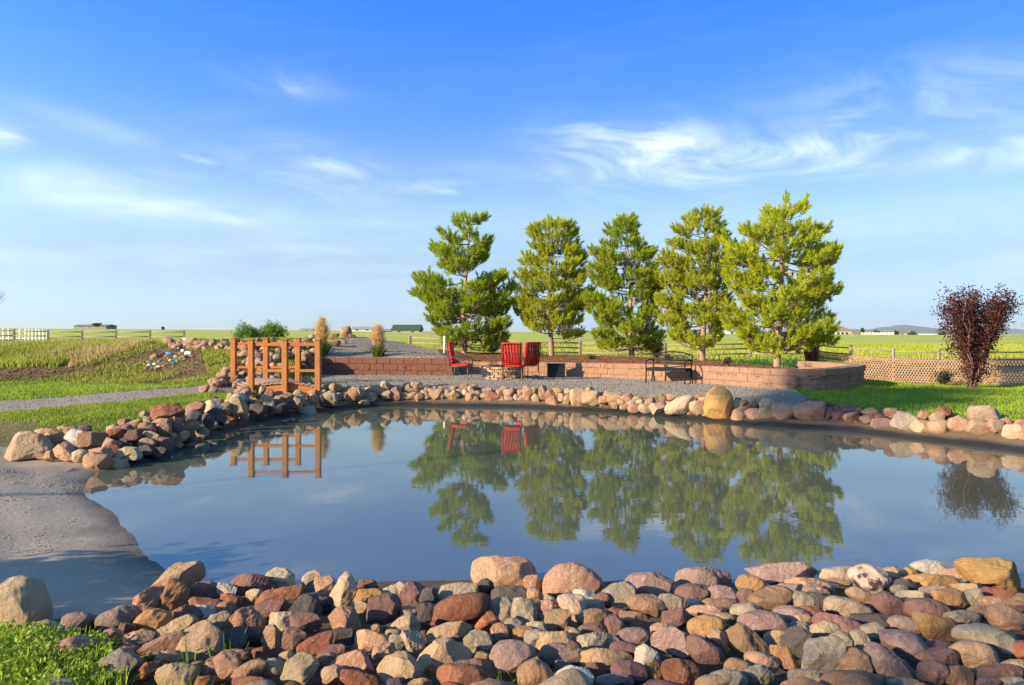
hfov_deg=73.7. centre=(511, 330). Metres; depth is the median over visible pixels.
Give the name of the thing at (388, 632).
rock
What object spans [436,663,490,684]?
boulder
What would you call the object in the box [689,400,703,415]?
boulder
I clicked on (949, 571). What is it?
rock
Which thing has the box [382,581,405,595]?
rock
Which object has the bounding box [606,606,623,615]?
rock
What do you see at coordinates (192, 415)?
boulder
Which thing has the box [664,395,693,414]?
boulder
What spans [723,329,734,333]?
house
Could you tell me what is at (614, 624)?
rock
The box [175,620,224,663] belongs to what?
boulder
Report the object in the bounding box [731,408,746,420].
boulder
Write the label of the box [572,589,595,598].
rock
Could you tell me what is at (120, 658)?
boulder
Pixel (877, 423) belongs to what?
boulder
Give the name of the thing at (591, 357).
bush
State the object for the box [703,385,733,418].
boulder
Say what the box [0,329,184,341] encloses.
rail fence
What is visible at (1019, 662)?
boulder
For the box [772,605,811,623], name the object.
boulder
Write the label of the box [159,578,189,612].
boulder
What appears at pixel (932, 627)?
boulder
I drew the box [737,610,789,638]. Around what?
boulder
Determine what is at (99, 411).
lawn grass
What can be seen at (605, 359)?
bark chips
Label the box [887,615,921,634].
boulder
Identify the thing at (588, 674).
boulder
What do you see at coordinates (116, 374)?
weeds
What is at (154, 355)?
rock
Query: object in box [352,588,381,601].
boulder
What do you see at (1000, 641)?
boulder
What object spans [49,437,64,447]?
boulder
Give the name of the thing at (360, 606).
rock
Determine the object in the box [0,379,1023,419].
lawn
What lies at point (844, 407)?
boulder
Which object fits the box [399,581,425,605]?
rock
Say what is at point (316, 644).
boulder
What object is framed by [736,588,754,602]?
rock
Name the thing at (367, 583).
rock
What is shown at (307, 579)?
rock
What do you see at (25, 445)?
boulder
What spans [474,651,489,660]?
rock
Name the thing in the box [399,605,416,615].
rock
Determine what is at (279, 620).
boulder
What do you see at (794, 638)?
boulder
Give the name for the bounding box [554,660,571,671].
rock
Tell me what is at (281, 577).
boulder
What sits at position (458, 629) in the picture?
boulder
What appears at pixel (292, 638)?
boulder
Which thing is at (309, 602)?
boulder
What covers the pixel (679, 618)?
boulder
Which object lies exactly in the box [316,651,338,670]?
boulder
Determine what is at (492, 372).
fire pit
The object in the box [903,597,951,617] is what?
boulder
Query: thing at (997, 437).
bank soil
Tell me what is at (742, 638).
boulder
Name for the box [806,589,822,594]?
rock
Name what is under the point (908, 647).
boulder
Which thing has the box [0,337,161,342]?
field grass
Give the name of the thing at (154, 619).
boulder
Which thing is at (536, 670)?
boulder
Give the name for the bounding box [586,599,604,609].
rock
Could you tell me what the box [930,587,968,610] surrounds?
boulder
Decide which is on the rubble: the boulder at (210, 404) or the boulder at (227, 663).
the boulder at (210, 404)
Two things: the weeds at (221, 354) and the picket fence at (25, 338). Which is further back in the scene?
the picket fence at (25, 338)
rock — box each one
[71,449,87,462]
[98,628,122,645]
[116,423,135,430]
[118,623,136,637]
[120,643,139,653]
[135,660,159,681]
[150,354,159,357]
[152,650,181,666]
[156,421,171,435]
[173,430,189,442]
[188,597,212,605]
[191,661,204,675]
[197,604,216,620]
[203,656,214,675]
[207,611,231,629]
[208,599,221,607]
[216,582,237,595]
[216,601,235,613]
[220,593,243,604]
[224,626,248,648]
[232,392,243,398]
[243,626,263,647]
[246,589,261,602]
[251,646,271,659]
[260,624,281,649]
[261,394,274,405]
[279,650,294,661]
[293,389,305,401]
[300,569,320,586]
[314,575,334,596]
[319,596,333,615]
[321,664,343,684]
[322,644,344,654]
[332,627,354,645]
[351,600,367,613]
[357,579,378,589]
[372,642,396,662]
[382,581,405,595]
[385,629,401,635]
[387,633,404,650]
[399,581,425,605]
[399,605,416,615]
[400,629,424,651]
[415,602,434,621]
[419,587,438,604]
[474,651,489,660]
[475,611,498,632]
[478,578,494,596]
[489,597,512,622]
[490,622,509,638]
[491,632,505,644]
[503,618,523,631]
[510,625,531,640]
[511,597,538,623]
[523,574,540,590]
[524,621,547,630]
[524,629,543,648]
[526,587,541,602]
[544,608,571,630]
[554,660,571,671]
[566,640,582,665]
[568,627,580,640]
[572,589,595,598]
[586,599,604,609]
[594,592,610,606]
[604,614,625,636]
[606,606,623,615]
[644,661,661,680]
[706,628,728,654]
[712,598,738,610]
[723,657,750,671]
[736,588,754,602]
[789,621,808,630]
[791,590,807,605]
[792,614,812,625]
[794,594,814,606]
[802,562,817,577]
[802,583,823,591]
[805,587,829,595]
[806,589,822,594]
[808,592,826,609]
[828,631,853,646]
[845,586,870,605]
[849,629,871,649]
[860,622,884,641]
[882,566,900,583]
[893,579,917,589]
[901,567,918,576]
[939,568,961,579]
[963,588,983,606]
[967,605,986,620]
[1006,629,1023,639]
[1006,632,1017,639]
[1012,640,1023,658]
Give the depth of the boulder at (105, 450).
9.05 m
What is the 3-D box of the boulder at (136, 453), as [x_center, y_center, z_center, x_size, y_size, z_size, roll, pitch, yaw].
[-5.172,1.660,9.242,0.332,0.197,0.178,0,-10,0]
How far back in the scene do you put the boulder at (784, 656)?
3.21 m
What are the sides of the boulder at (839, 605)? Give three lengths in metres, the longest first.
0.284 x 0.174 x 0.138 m
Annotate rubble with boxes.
[35,326,1023,684]
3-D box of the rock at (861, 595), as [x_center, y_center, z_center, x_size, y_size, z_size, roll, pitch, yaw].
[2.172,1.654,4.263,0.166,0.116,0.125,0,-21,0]
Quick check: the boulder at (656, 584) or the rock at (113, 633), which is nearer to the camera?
the rock at (113, 633)
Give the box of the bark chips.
[437,349,864,379]
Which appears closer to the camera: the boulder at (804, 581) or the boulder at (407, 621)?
the boulder at (407, 621)
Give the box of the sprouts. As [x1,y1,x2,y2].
[159,628,1006,684]
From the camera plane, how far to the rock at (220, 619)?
3.81 m
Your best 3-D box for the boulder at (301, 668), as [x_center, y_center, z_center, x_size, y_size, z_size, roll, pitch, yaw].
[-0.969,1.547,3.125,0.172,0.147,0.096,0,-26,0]
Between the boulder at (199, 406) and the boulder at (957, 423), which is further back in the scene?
the boulder at (199, 406)
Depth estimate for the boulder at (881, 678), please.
3.00 m
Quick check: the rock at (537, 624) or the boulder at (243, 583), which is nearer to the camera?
the rock at (537, 624)
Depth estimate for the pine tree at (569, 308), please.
25.07 m
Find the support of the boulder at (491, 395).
on the bank soil at (997, 437)
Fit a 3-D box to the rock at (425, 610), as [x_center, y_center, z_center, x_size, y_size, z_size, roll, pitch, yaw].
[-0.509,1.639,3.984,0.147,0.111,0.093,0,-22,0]
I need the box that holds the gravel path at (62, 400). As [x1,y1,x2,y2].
[0,386,199,411]
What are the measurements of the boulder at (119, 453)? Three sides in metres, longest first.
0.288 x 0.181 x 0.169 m
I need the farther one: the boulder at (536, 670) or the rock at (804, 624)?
the rock at (804, 624)
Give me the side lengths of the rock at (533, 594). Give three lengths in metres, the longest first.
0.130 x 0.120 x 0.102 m
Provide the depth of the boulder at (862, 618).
3.79 m
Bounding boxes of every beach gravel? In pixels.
[0,468,78,500]
[2,499,91,556]
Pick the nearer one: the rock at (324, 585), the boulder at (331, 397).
the rock at (324, 585)
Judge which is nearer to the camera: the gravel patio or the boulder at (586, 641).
the boulder at (586, 641)
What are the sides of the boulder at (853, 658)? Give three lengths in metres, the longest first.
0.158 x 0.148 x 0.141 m
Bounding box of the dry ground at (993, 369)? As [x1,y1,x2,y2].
[855,356,1023,385]
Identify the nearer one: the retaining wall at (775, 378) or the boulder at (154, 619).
the boulder at (154, 619)
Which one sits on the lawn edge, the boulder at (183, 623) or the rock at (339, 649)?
the boulder at (183, 623)
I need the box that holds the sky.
[0,0,1023,331]
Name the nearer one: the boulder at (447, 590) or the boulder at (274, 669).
the boulder at (274, 669)
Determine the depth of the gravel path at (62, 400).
13.33 m
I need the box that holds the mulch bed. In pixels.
[432,348,841,391]
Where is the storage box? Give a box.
[547,363,565,377]
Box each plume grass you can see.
[306,315,338,354]
[368,322,389,356]
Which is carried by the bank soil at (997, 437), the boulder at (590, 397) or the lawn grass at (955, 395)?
the boulder at (590, 397)
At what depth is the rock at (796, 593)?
4.15 m
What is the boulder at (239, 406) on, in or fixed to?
on the rubble
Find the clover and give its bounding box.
[0,619,127,684]
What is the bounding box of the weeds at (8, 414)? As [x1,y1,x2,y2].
[0,392,231,438]
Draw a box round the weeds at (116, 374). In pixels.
[34,336,314,383]
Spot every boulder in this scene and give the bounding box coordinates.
[0,575,52,625]
[4,431,54,460]
[22,619,64,636]
[34,428,53,433]
[44,430,64,439]
[46,677,78,684]
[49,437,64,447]
[49,635,99,663]
[53,442,74,461]
[60,611,96,631]
[64,428,85,448]
[77,431,109,448]
[82,452,112,469]
[87,447,112,457]
[92,648,143,684]
[93,604,142,630]
[101,437,121,446]
[105,428,126,439]
[111,458,129,468]
[113,448,130,458]
[122,446,142,460]
[123,628,156,646]
[124,430,142,443]
[132,585,164,610]
[133,608,173,631]
[137,438,155,446]
[137,631,184,662]
[139,444,155,456]
[142,431,160,441]
[150,403,184,419]
[151,418,170,424]
[151,561,205,588]
[154,662,198,684]
[155,437,174,450]
[155,614,198,637]
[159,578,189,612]
[170,424,189,433]
[172,604,203,618]
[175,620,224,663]
[185,401,205,414]
[185,410,201,424]
[189,580,219,598]
[194,675,219,684]
[200,413,214,428]
[204,400,222,412]
[206,408,226,424]
[213,650,242,684]
[225,648,249,663]
[229,396,247,416]
[229,573,272,595]
[229,606,267,628]
[230,658,267,682]
[232,676,264,684]
[248,403,267,416]
[254,599,289,618]
[255,584,304,604]
[261,658,284,677]
[265,567,295,588]
[268,611,293,630]
[280,626,308,651]
[280,651,319,684]
[289,593,321,617]
[289,611,321,633]
[296,630,333,656]
[298,406,316,413]
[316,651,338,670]
[323,390,337,406]
[327,649,372,673]
[328,605,360,633]
[329,571,357,606]
[339,669,381,684]
[346,387,365,400]
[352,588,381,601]
[355,629,388,651]
[366,592,401,624]
[376,650,424,682]
[391,613,420,631]
[417,637,472,675]
[426,621,471,644]
[429,592,490,625]
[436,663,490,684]
[438,582,478,601]
[454,658,496,678]
[463,629,492,653]
[470,555,536,587]
[484,390,500,400]
[489,639,536,681]
[491,585,526,600]
[516,656,553,684]
[531,631,571,649]
[535,599,558,619]
[537,642,583,668]
[541,562,603,598]
[555,665,594,684]
[557,593,587,621]
[569,388,584,405]
[575,632,618,649]
[576,608,608,625]
[578,623,607,634]
[580,648,632,671]
[582,390,600,405]
[585,662,607,678]
[596,673,633,684]
[601,581,636,608]
[609,640,638,658]
[610,660,648,684]
[616,627,650,645]
[619,610,651,632]
[624,572,673,596]
[625,594,665,617]
[633,643,659,664]
[649,622,677,633]
[650,627,688,658]
[658,593,688,610]
[660,658,701,684]
[661,608,690,629]
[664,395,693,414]
[674,566,731,588]
[674,583,710,600]
[685,605,727,616]
[686,634,725,665]
[687,614,725,639]
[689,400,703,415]
[695,674,731,684]
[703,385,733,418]
[708,585,737,600]
[709,612,736,623]
[709,668,747,684]
[724,622,769,659]
[728,602,760,619]
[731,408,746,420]
[735,574,767,590]
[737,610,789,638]
[742,664,774,684]
[744,562,813,584]
[744,651,780,673]
[745,408,759,418]
[748,585,793,610]
[758,397,774,407]
[758,407,772,417]
[763,630,783,645]
[770,402,793,420]
[770,644,799,671]
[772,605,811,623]
[777,583,802,590]
[781,625,817,657]
[784,577,835,593]
[787,668,819,681]
[792,400,825,419]
[798,605,822,615]
[800,635,846,675]
[808,605,823,611]
[809,620,840,636]
[812,612,861,632]
[817,566,852,585]
[823,595,872,617]
[839,647,872,672]
[840,404,855,411]
[843,412,858,421]
[847,563,892,594]
[849,613,892,628]
[862,642,919,681]
[869,590,906,615]
[870,417,890,428]
[872,673,885,684]
[878,629,928,665]
[885,677,919,684]
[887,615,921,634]
[889,411,918,429]
[894,590,931,599]
[903,573,960,587]
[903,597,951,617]
[909,419,927,432]
[909,559,947,573]
[911,611,956,643]
[916,660,949,684]
[918,586,948,597]
[922,647,959,665]
[925,640,951,647]
[927,419,948,432]
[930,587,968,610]
[943,610,980,624]
[946,665,974,684]
[947,415,968,430]
[948,639,999,668]
[950,583,982,590]
[951,623,1015,658]
[952,557,1020,591]
[963,418,990,434]
[966,405,1000,420]
[971,663,1023,680]
[978,586,1020,597]
[978,596,1023,606]
[983,603,1023,631]
[987,417,1004,433]
[998,676,1023,684]
[1001,423,1022,438]
[1001,659,1023,678]
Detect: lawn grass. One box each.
[0,378,207,400]
[0,390,234,447]
[800,379,1023,422]
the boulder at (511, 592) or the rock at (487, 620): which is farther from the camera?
the boulder at (511, 592)
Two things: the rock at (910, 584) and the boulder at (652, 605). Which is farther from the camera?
the rock at (910, 584)
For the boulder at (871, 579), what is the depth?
4.54 m
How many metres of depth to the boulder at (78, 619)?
3.74 m
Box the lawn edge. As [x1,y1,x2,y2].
[0,394,225,684]
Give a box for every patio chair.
[446,342,473,379]
[501,343,523,380]
[522,342,541,378]
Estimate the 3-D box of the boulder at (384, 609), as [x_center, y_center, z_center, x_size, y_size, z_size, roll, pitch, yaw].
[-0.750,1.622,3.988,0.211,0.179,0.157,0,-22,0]
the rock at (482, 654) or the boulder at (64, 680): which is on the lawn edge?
the boulder at (64, 680)
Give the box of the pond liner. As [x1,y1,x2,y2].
[128,400,1023,466]
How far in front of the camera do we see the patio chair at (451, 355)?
19.00 m
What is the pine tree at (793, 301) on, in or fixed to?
in the bark chips
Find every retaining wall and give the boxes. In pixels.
[322,357,454,376]
[456,361,865,390]
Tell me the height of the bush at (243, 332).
1.193 m
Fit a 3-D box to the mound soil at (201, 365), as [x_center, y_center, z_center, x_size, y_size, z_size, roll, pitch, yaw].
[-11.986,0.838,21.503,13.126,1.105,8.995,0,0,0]
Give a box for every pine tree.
[407,208,516,352]
[506,214,596,356]
[579,212,667,356]
[652,202,735,360]
[716,190,844,366]
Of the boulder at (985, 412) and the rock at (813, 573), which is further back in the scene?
the boulder at (985, 412)
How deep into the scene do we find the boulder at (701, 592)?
4.27 m
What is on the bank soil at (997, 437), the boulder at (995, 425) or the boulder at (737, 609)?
the boulder at (995, 425)
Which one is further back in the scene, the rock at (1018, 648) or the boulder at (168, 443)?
the boulder at (168, 443)
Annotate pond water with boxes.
[83,406,1023,587]
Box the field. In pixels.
[0,328,1023,402]
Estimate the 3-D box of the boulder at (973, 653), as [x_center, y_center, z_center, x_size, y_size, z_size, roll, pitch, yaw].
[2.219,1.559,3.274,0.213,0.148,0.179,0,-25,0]
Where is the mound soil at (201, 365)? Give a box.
[0,340,314,383]
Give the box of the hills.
[561,325,1023,333]
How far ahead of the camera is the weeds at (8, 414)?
11.11 m
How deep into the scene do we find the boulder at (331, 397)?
15.61 m
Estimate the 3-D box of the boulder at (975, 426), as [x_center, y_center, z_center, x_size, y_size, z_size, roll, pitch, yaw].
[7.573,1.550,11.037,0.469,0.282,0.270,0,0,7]
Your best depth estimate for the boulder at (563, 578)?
4.47 m
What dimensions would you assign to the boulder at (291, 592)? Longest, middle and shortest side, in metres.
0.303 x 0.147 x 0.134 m
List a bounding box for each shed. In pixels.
[299,328,316,330]
[351,327,373,330]
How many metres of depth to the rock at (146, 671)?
3.10 m
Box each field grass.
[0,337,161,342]
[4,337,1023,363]
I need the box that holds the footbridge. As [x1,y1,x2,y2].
[230,338,327,393]
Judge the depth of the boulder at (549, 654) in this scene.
3.25 m
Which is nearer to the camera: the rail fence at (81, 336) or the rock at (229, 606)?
the rock at (229, 606)
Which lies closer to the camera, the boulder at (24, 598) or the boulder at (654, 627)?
the boulder at (654, 627)
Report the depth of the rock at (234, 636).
3.46 m
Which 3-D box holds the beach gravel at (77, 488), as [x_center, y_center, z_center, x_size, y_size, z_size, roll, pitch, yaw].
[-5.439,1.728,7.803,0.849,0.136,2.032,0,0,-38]
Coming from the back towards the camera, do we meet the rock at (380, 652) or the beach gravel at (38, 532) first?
the beach gravel at (38, 532)
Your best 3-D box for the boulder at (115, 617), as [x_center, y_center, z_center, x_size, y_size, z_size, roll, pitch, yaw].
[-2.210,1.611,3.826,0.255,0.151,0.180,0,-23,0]
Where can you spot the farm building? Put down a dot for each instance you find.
(90, 326)
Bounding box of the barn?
[391,325,423,331]
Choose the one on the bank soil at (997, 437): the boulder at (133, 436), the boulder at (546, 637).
the boulder at (133, 436)
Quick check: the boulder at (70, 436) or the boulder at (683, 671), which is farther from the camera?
the boulder at (70, 436)
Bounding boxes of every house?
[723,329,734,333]
[834,326,853,333]
[890,330,909,334]
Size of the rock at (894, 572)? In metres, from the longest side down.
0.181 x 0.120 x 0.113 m
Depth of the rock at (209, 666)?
3.11 m
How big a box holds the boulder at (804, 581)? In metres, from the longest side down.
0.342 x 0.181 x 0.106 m
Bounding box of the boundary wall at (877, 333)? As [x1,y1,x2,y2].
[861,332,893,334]
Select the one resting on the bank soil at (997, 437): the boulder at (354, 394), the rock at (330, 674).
the boulder at (354, 394)
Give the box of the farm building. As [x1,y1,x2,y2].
[74,324,116,328]
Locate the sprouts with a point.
(194, 660)
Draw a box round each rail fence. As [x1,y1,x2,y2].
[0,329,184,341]
[408,336,808,357]
[816,344,1023,384]
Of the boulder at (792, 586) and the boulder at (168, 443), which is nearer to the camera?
the boulder at (792, 586)
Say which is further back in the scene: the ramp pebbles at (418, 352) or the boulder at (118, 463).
the ramp pebbles at (418, 352)
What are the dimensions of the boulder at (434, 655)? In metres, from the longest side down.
0.280 x 0.171 x 0.168 m
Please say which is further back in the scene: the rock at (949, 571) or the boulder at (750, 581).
the rock at (949, 571)
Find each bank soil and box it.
[130,388,1023,447]
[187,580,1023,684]
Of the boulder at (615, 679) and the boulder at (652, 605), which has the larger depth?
the boulder at (652, 605)
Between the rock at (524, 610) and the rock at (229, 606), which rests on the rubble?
the rock at (524, 610)
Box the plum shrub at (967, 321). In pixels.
[930,281,1023,386]
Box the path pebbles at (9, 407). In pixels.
[1,385,199,410]
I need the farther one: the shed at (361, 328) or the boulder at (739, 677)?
the shed at (361, 328)
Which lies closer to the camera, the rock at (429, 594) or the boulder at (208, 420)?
the rock at (429, 594)
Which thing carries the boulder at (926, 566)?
on the pond bed
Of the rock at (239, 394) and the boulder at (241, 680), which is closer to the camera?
the boulder at (241, 680)
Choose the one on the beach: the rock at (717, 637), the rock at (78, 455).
the rock at (78, 455)
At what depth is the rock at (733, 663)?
3.12 m
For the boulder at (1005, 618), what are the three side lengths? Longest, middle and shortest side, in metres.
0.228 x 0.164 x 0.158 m
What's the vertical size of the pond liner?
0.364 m
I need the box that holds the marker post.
[443,336,445,352]
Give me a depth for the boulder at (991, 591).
4.28 m
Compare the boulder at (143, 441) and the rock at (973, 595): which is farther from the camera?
the boulder at (143, 441)
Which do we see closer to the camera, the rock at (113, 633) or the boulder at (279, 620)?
the rock at (113, 633)
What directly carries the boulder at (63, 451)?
on the beach
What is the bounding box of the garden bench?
[645,351,692,384]
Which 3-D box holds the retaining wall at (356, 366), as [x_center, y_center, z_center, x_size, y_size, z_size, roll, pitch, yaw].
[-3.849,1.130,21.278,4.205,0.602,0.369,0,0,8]
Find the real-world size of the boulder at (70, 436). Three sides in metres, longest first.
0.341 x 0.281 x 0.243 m
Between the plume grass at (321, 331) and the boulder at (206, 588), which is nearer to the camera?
the boulder at (206, 588)
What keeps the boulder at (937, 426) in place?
on the bank soil at (997, 437)
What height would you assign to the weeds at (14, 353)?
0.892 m
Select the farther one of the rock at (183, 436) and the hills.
the hills
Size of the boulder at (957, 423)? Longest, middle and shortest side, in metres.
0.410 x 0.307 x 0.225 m
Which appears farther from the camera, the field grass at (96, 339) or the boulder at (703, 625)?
the field grass at (96, 339)
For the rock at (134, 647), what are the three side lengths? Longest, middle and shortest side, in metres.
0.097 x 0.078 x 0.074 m
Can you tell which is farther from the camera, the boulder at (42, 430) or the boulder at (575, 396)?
the boulder at (575, 396)
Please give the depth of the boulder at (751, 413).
13.27 m
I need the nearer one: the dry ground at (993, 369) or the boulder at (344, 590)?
the boulder at (344, 590)
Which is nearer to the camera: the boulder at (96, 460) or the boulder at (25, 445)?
the boulder at (96, 460)
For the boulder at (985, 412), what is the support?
on the lawn at (838, 401)
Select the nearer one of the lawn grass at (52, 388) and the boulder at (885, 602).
the boulder at (885, 602)
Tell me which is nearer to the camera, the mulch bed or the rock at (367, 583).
the rock at (367, 583)
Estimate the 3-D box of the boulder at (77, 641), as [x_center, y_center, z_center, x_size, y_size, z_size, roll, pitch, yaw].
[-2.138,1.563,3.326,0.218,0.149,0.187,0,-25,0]
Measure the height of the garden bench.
0.868 m
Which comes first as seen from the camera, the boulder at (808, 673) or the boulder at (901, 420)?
the boulder at (808, 673)
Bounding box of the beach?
[0,447,190,618]
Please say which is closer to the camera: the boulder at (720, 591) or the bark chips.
the boulder at (720, 591)
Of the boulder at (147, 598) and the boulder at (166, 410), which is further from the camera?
the boulder at (166, 410)
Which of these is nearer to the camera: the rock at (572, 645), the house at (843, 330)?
the rock at (572, 645)
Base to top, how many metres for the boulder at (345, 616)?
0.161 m
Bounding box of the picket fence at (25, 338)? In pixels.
[0,328,46,339]
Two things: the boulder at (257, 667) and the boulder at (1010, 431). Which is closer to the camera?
the boulder at (257, 667)
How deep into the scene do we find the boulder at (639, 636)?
3.52 m
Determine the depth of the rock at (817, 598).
4.12 m
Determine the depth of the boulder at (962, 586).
4.50 m
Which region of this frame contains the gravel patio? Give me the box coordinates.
[306,367,805,404]
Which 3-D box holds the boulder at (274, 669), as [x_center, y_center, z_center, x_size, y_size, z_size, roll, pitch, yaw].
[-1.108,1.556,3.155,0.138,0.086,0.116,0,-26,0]
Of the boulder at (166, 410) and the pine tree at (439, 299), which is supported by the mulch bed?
the pine tree at (439, 299)
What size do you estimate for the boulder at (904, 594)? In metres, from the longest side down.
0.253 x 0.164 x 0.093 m
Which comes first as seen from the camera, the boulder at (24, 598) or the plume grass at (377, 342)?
the boulder at (24, 598)
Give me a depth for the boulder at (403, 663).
3.10 m
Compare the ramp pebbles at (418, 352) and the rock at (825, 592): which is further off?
the ramp pebbles at (418, 352)
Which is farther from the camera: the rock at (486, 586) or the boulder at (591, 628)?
the rock at (486, 586)
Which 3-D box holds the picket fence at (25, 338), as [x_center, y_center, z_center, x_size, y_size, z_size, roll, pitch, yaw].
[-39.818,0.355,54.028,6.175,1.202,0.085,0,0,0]
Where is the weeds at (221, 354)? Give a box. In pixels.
[200,340,230,373]
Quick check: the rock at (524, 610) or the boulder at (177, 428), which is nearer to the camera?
the rock at (524, 610)
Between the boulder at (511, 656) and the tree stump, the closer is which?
the boulder at (511, 656)
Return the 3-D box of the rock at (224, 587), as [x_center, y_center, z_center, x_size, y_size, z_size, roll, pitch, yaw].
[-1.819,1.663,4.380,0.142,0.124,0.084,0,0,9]
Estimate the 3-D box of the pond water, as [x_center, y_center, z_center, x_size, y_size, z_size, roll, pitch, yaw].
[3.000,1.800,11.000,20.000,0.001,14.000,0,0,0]
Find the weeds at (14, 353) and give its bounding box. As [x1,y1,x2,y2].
[0,338,155,366]
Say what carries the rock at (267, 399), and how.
on the bank soil at (997, 437)
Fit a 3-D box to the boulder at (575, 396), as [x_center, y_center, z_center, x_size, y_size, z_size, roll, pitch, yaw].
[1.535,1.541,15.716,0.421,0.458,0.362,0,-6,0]
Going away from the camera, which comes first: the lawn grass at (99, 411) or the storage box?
the lawn grass at (99, 411)
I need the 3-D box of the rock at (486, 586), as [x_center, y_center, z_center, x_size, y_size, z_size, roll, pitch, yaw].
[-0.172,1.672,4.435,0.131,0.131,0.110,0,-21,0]
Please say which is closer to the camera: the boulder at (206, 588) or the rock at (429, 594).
the rock at (429, 594)
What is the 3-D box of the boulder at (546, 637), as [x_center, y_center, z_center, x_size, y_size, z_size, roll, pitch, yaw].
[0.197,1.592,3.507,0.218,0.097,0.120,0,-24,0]
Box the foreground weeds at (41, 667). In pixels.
[0,618,154,684]
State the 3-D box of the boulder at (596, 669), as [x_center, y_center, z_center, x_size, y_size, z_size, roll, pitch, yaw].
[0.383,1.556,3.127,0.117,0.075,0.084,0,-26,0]
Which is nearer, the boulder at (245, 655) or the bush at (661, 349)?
the boulder at (245, 655)
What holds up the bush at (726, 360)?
on the mulch bed
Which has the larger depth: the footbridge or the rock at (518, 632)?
the footbridge
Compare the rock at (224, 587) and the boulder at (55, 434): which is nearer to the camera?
the rock at (224, 587)
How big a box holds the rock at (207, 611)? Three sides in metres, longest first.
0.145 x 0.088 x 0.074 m
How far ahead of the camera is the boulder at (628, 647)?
3.34 m
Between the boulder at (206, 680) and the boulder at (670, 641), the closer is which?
the boulder at (206, 680)
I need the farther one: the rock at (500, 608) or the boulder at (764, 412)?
the boulder at (764, 412)
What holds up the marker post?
on the gravel ramp
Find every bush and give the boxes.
[231,320,264,338]
[258,319,288,337]
[487,347,498,354]
[587,354,596,358]
[651,339,665,357]
[723,355,732,364]
[929,369,957,384]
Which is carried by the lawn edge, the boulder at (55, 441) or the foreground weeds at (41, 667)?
the foreground weeds at (41, 667)
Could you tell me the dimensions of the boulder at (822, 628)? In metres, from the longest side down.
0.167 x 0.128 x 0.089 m
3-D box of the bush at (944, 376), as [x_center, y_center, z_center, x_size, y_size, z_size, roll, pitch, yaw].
[11.644,1.272,18.430,0.633,0.525,0.583,0,0,0]
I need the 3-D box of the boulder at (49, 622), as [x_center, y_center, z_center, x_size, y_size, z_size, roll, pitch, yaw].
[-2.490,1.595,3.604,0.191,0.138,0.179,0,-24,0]
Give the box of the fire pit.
[481,365,520,379]
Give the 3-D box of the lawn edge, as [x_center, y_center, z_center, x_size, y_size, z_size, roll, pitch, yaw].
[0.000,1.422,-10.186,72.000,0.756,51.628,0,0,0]
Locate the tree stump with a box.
[803,345,817,360]
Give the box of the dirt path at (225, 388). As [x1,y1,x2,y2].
[218,379,255,391]
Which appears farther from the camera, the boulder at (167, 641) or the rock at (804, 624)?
the rock at (804, 624)
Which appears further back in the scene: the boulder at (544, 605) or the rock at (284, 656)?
the boulder at (544, 605)
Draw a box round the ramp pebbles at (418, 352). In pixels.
[323,337,455,358]
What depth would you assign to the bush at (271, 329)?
24.59 m
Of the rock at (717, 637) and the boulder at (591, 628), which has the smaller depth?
the rock at (717, 637)
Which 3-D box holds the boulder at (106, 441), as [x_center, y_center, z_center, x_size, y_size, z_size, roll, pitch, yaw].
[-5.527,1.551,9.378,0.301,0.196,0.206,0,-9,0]
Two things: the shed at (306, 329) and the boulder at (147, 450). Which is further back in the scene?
the shed at (306, 329)
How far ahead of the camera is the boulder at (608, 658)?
3.23 m
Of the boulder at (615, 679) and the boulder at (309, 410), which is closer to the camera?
the boulder at (615, 679)
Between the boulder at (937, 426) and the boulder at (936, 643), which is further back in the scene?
the boulder at (937, 426)
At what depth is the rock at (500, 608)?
3.96 m
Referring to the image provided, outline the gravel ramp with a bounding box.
[321,337,445,376]

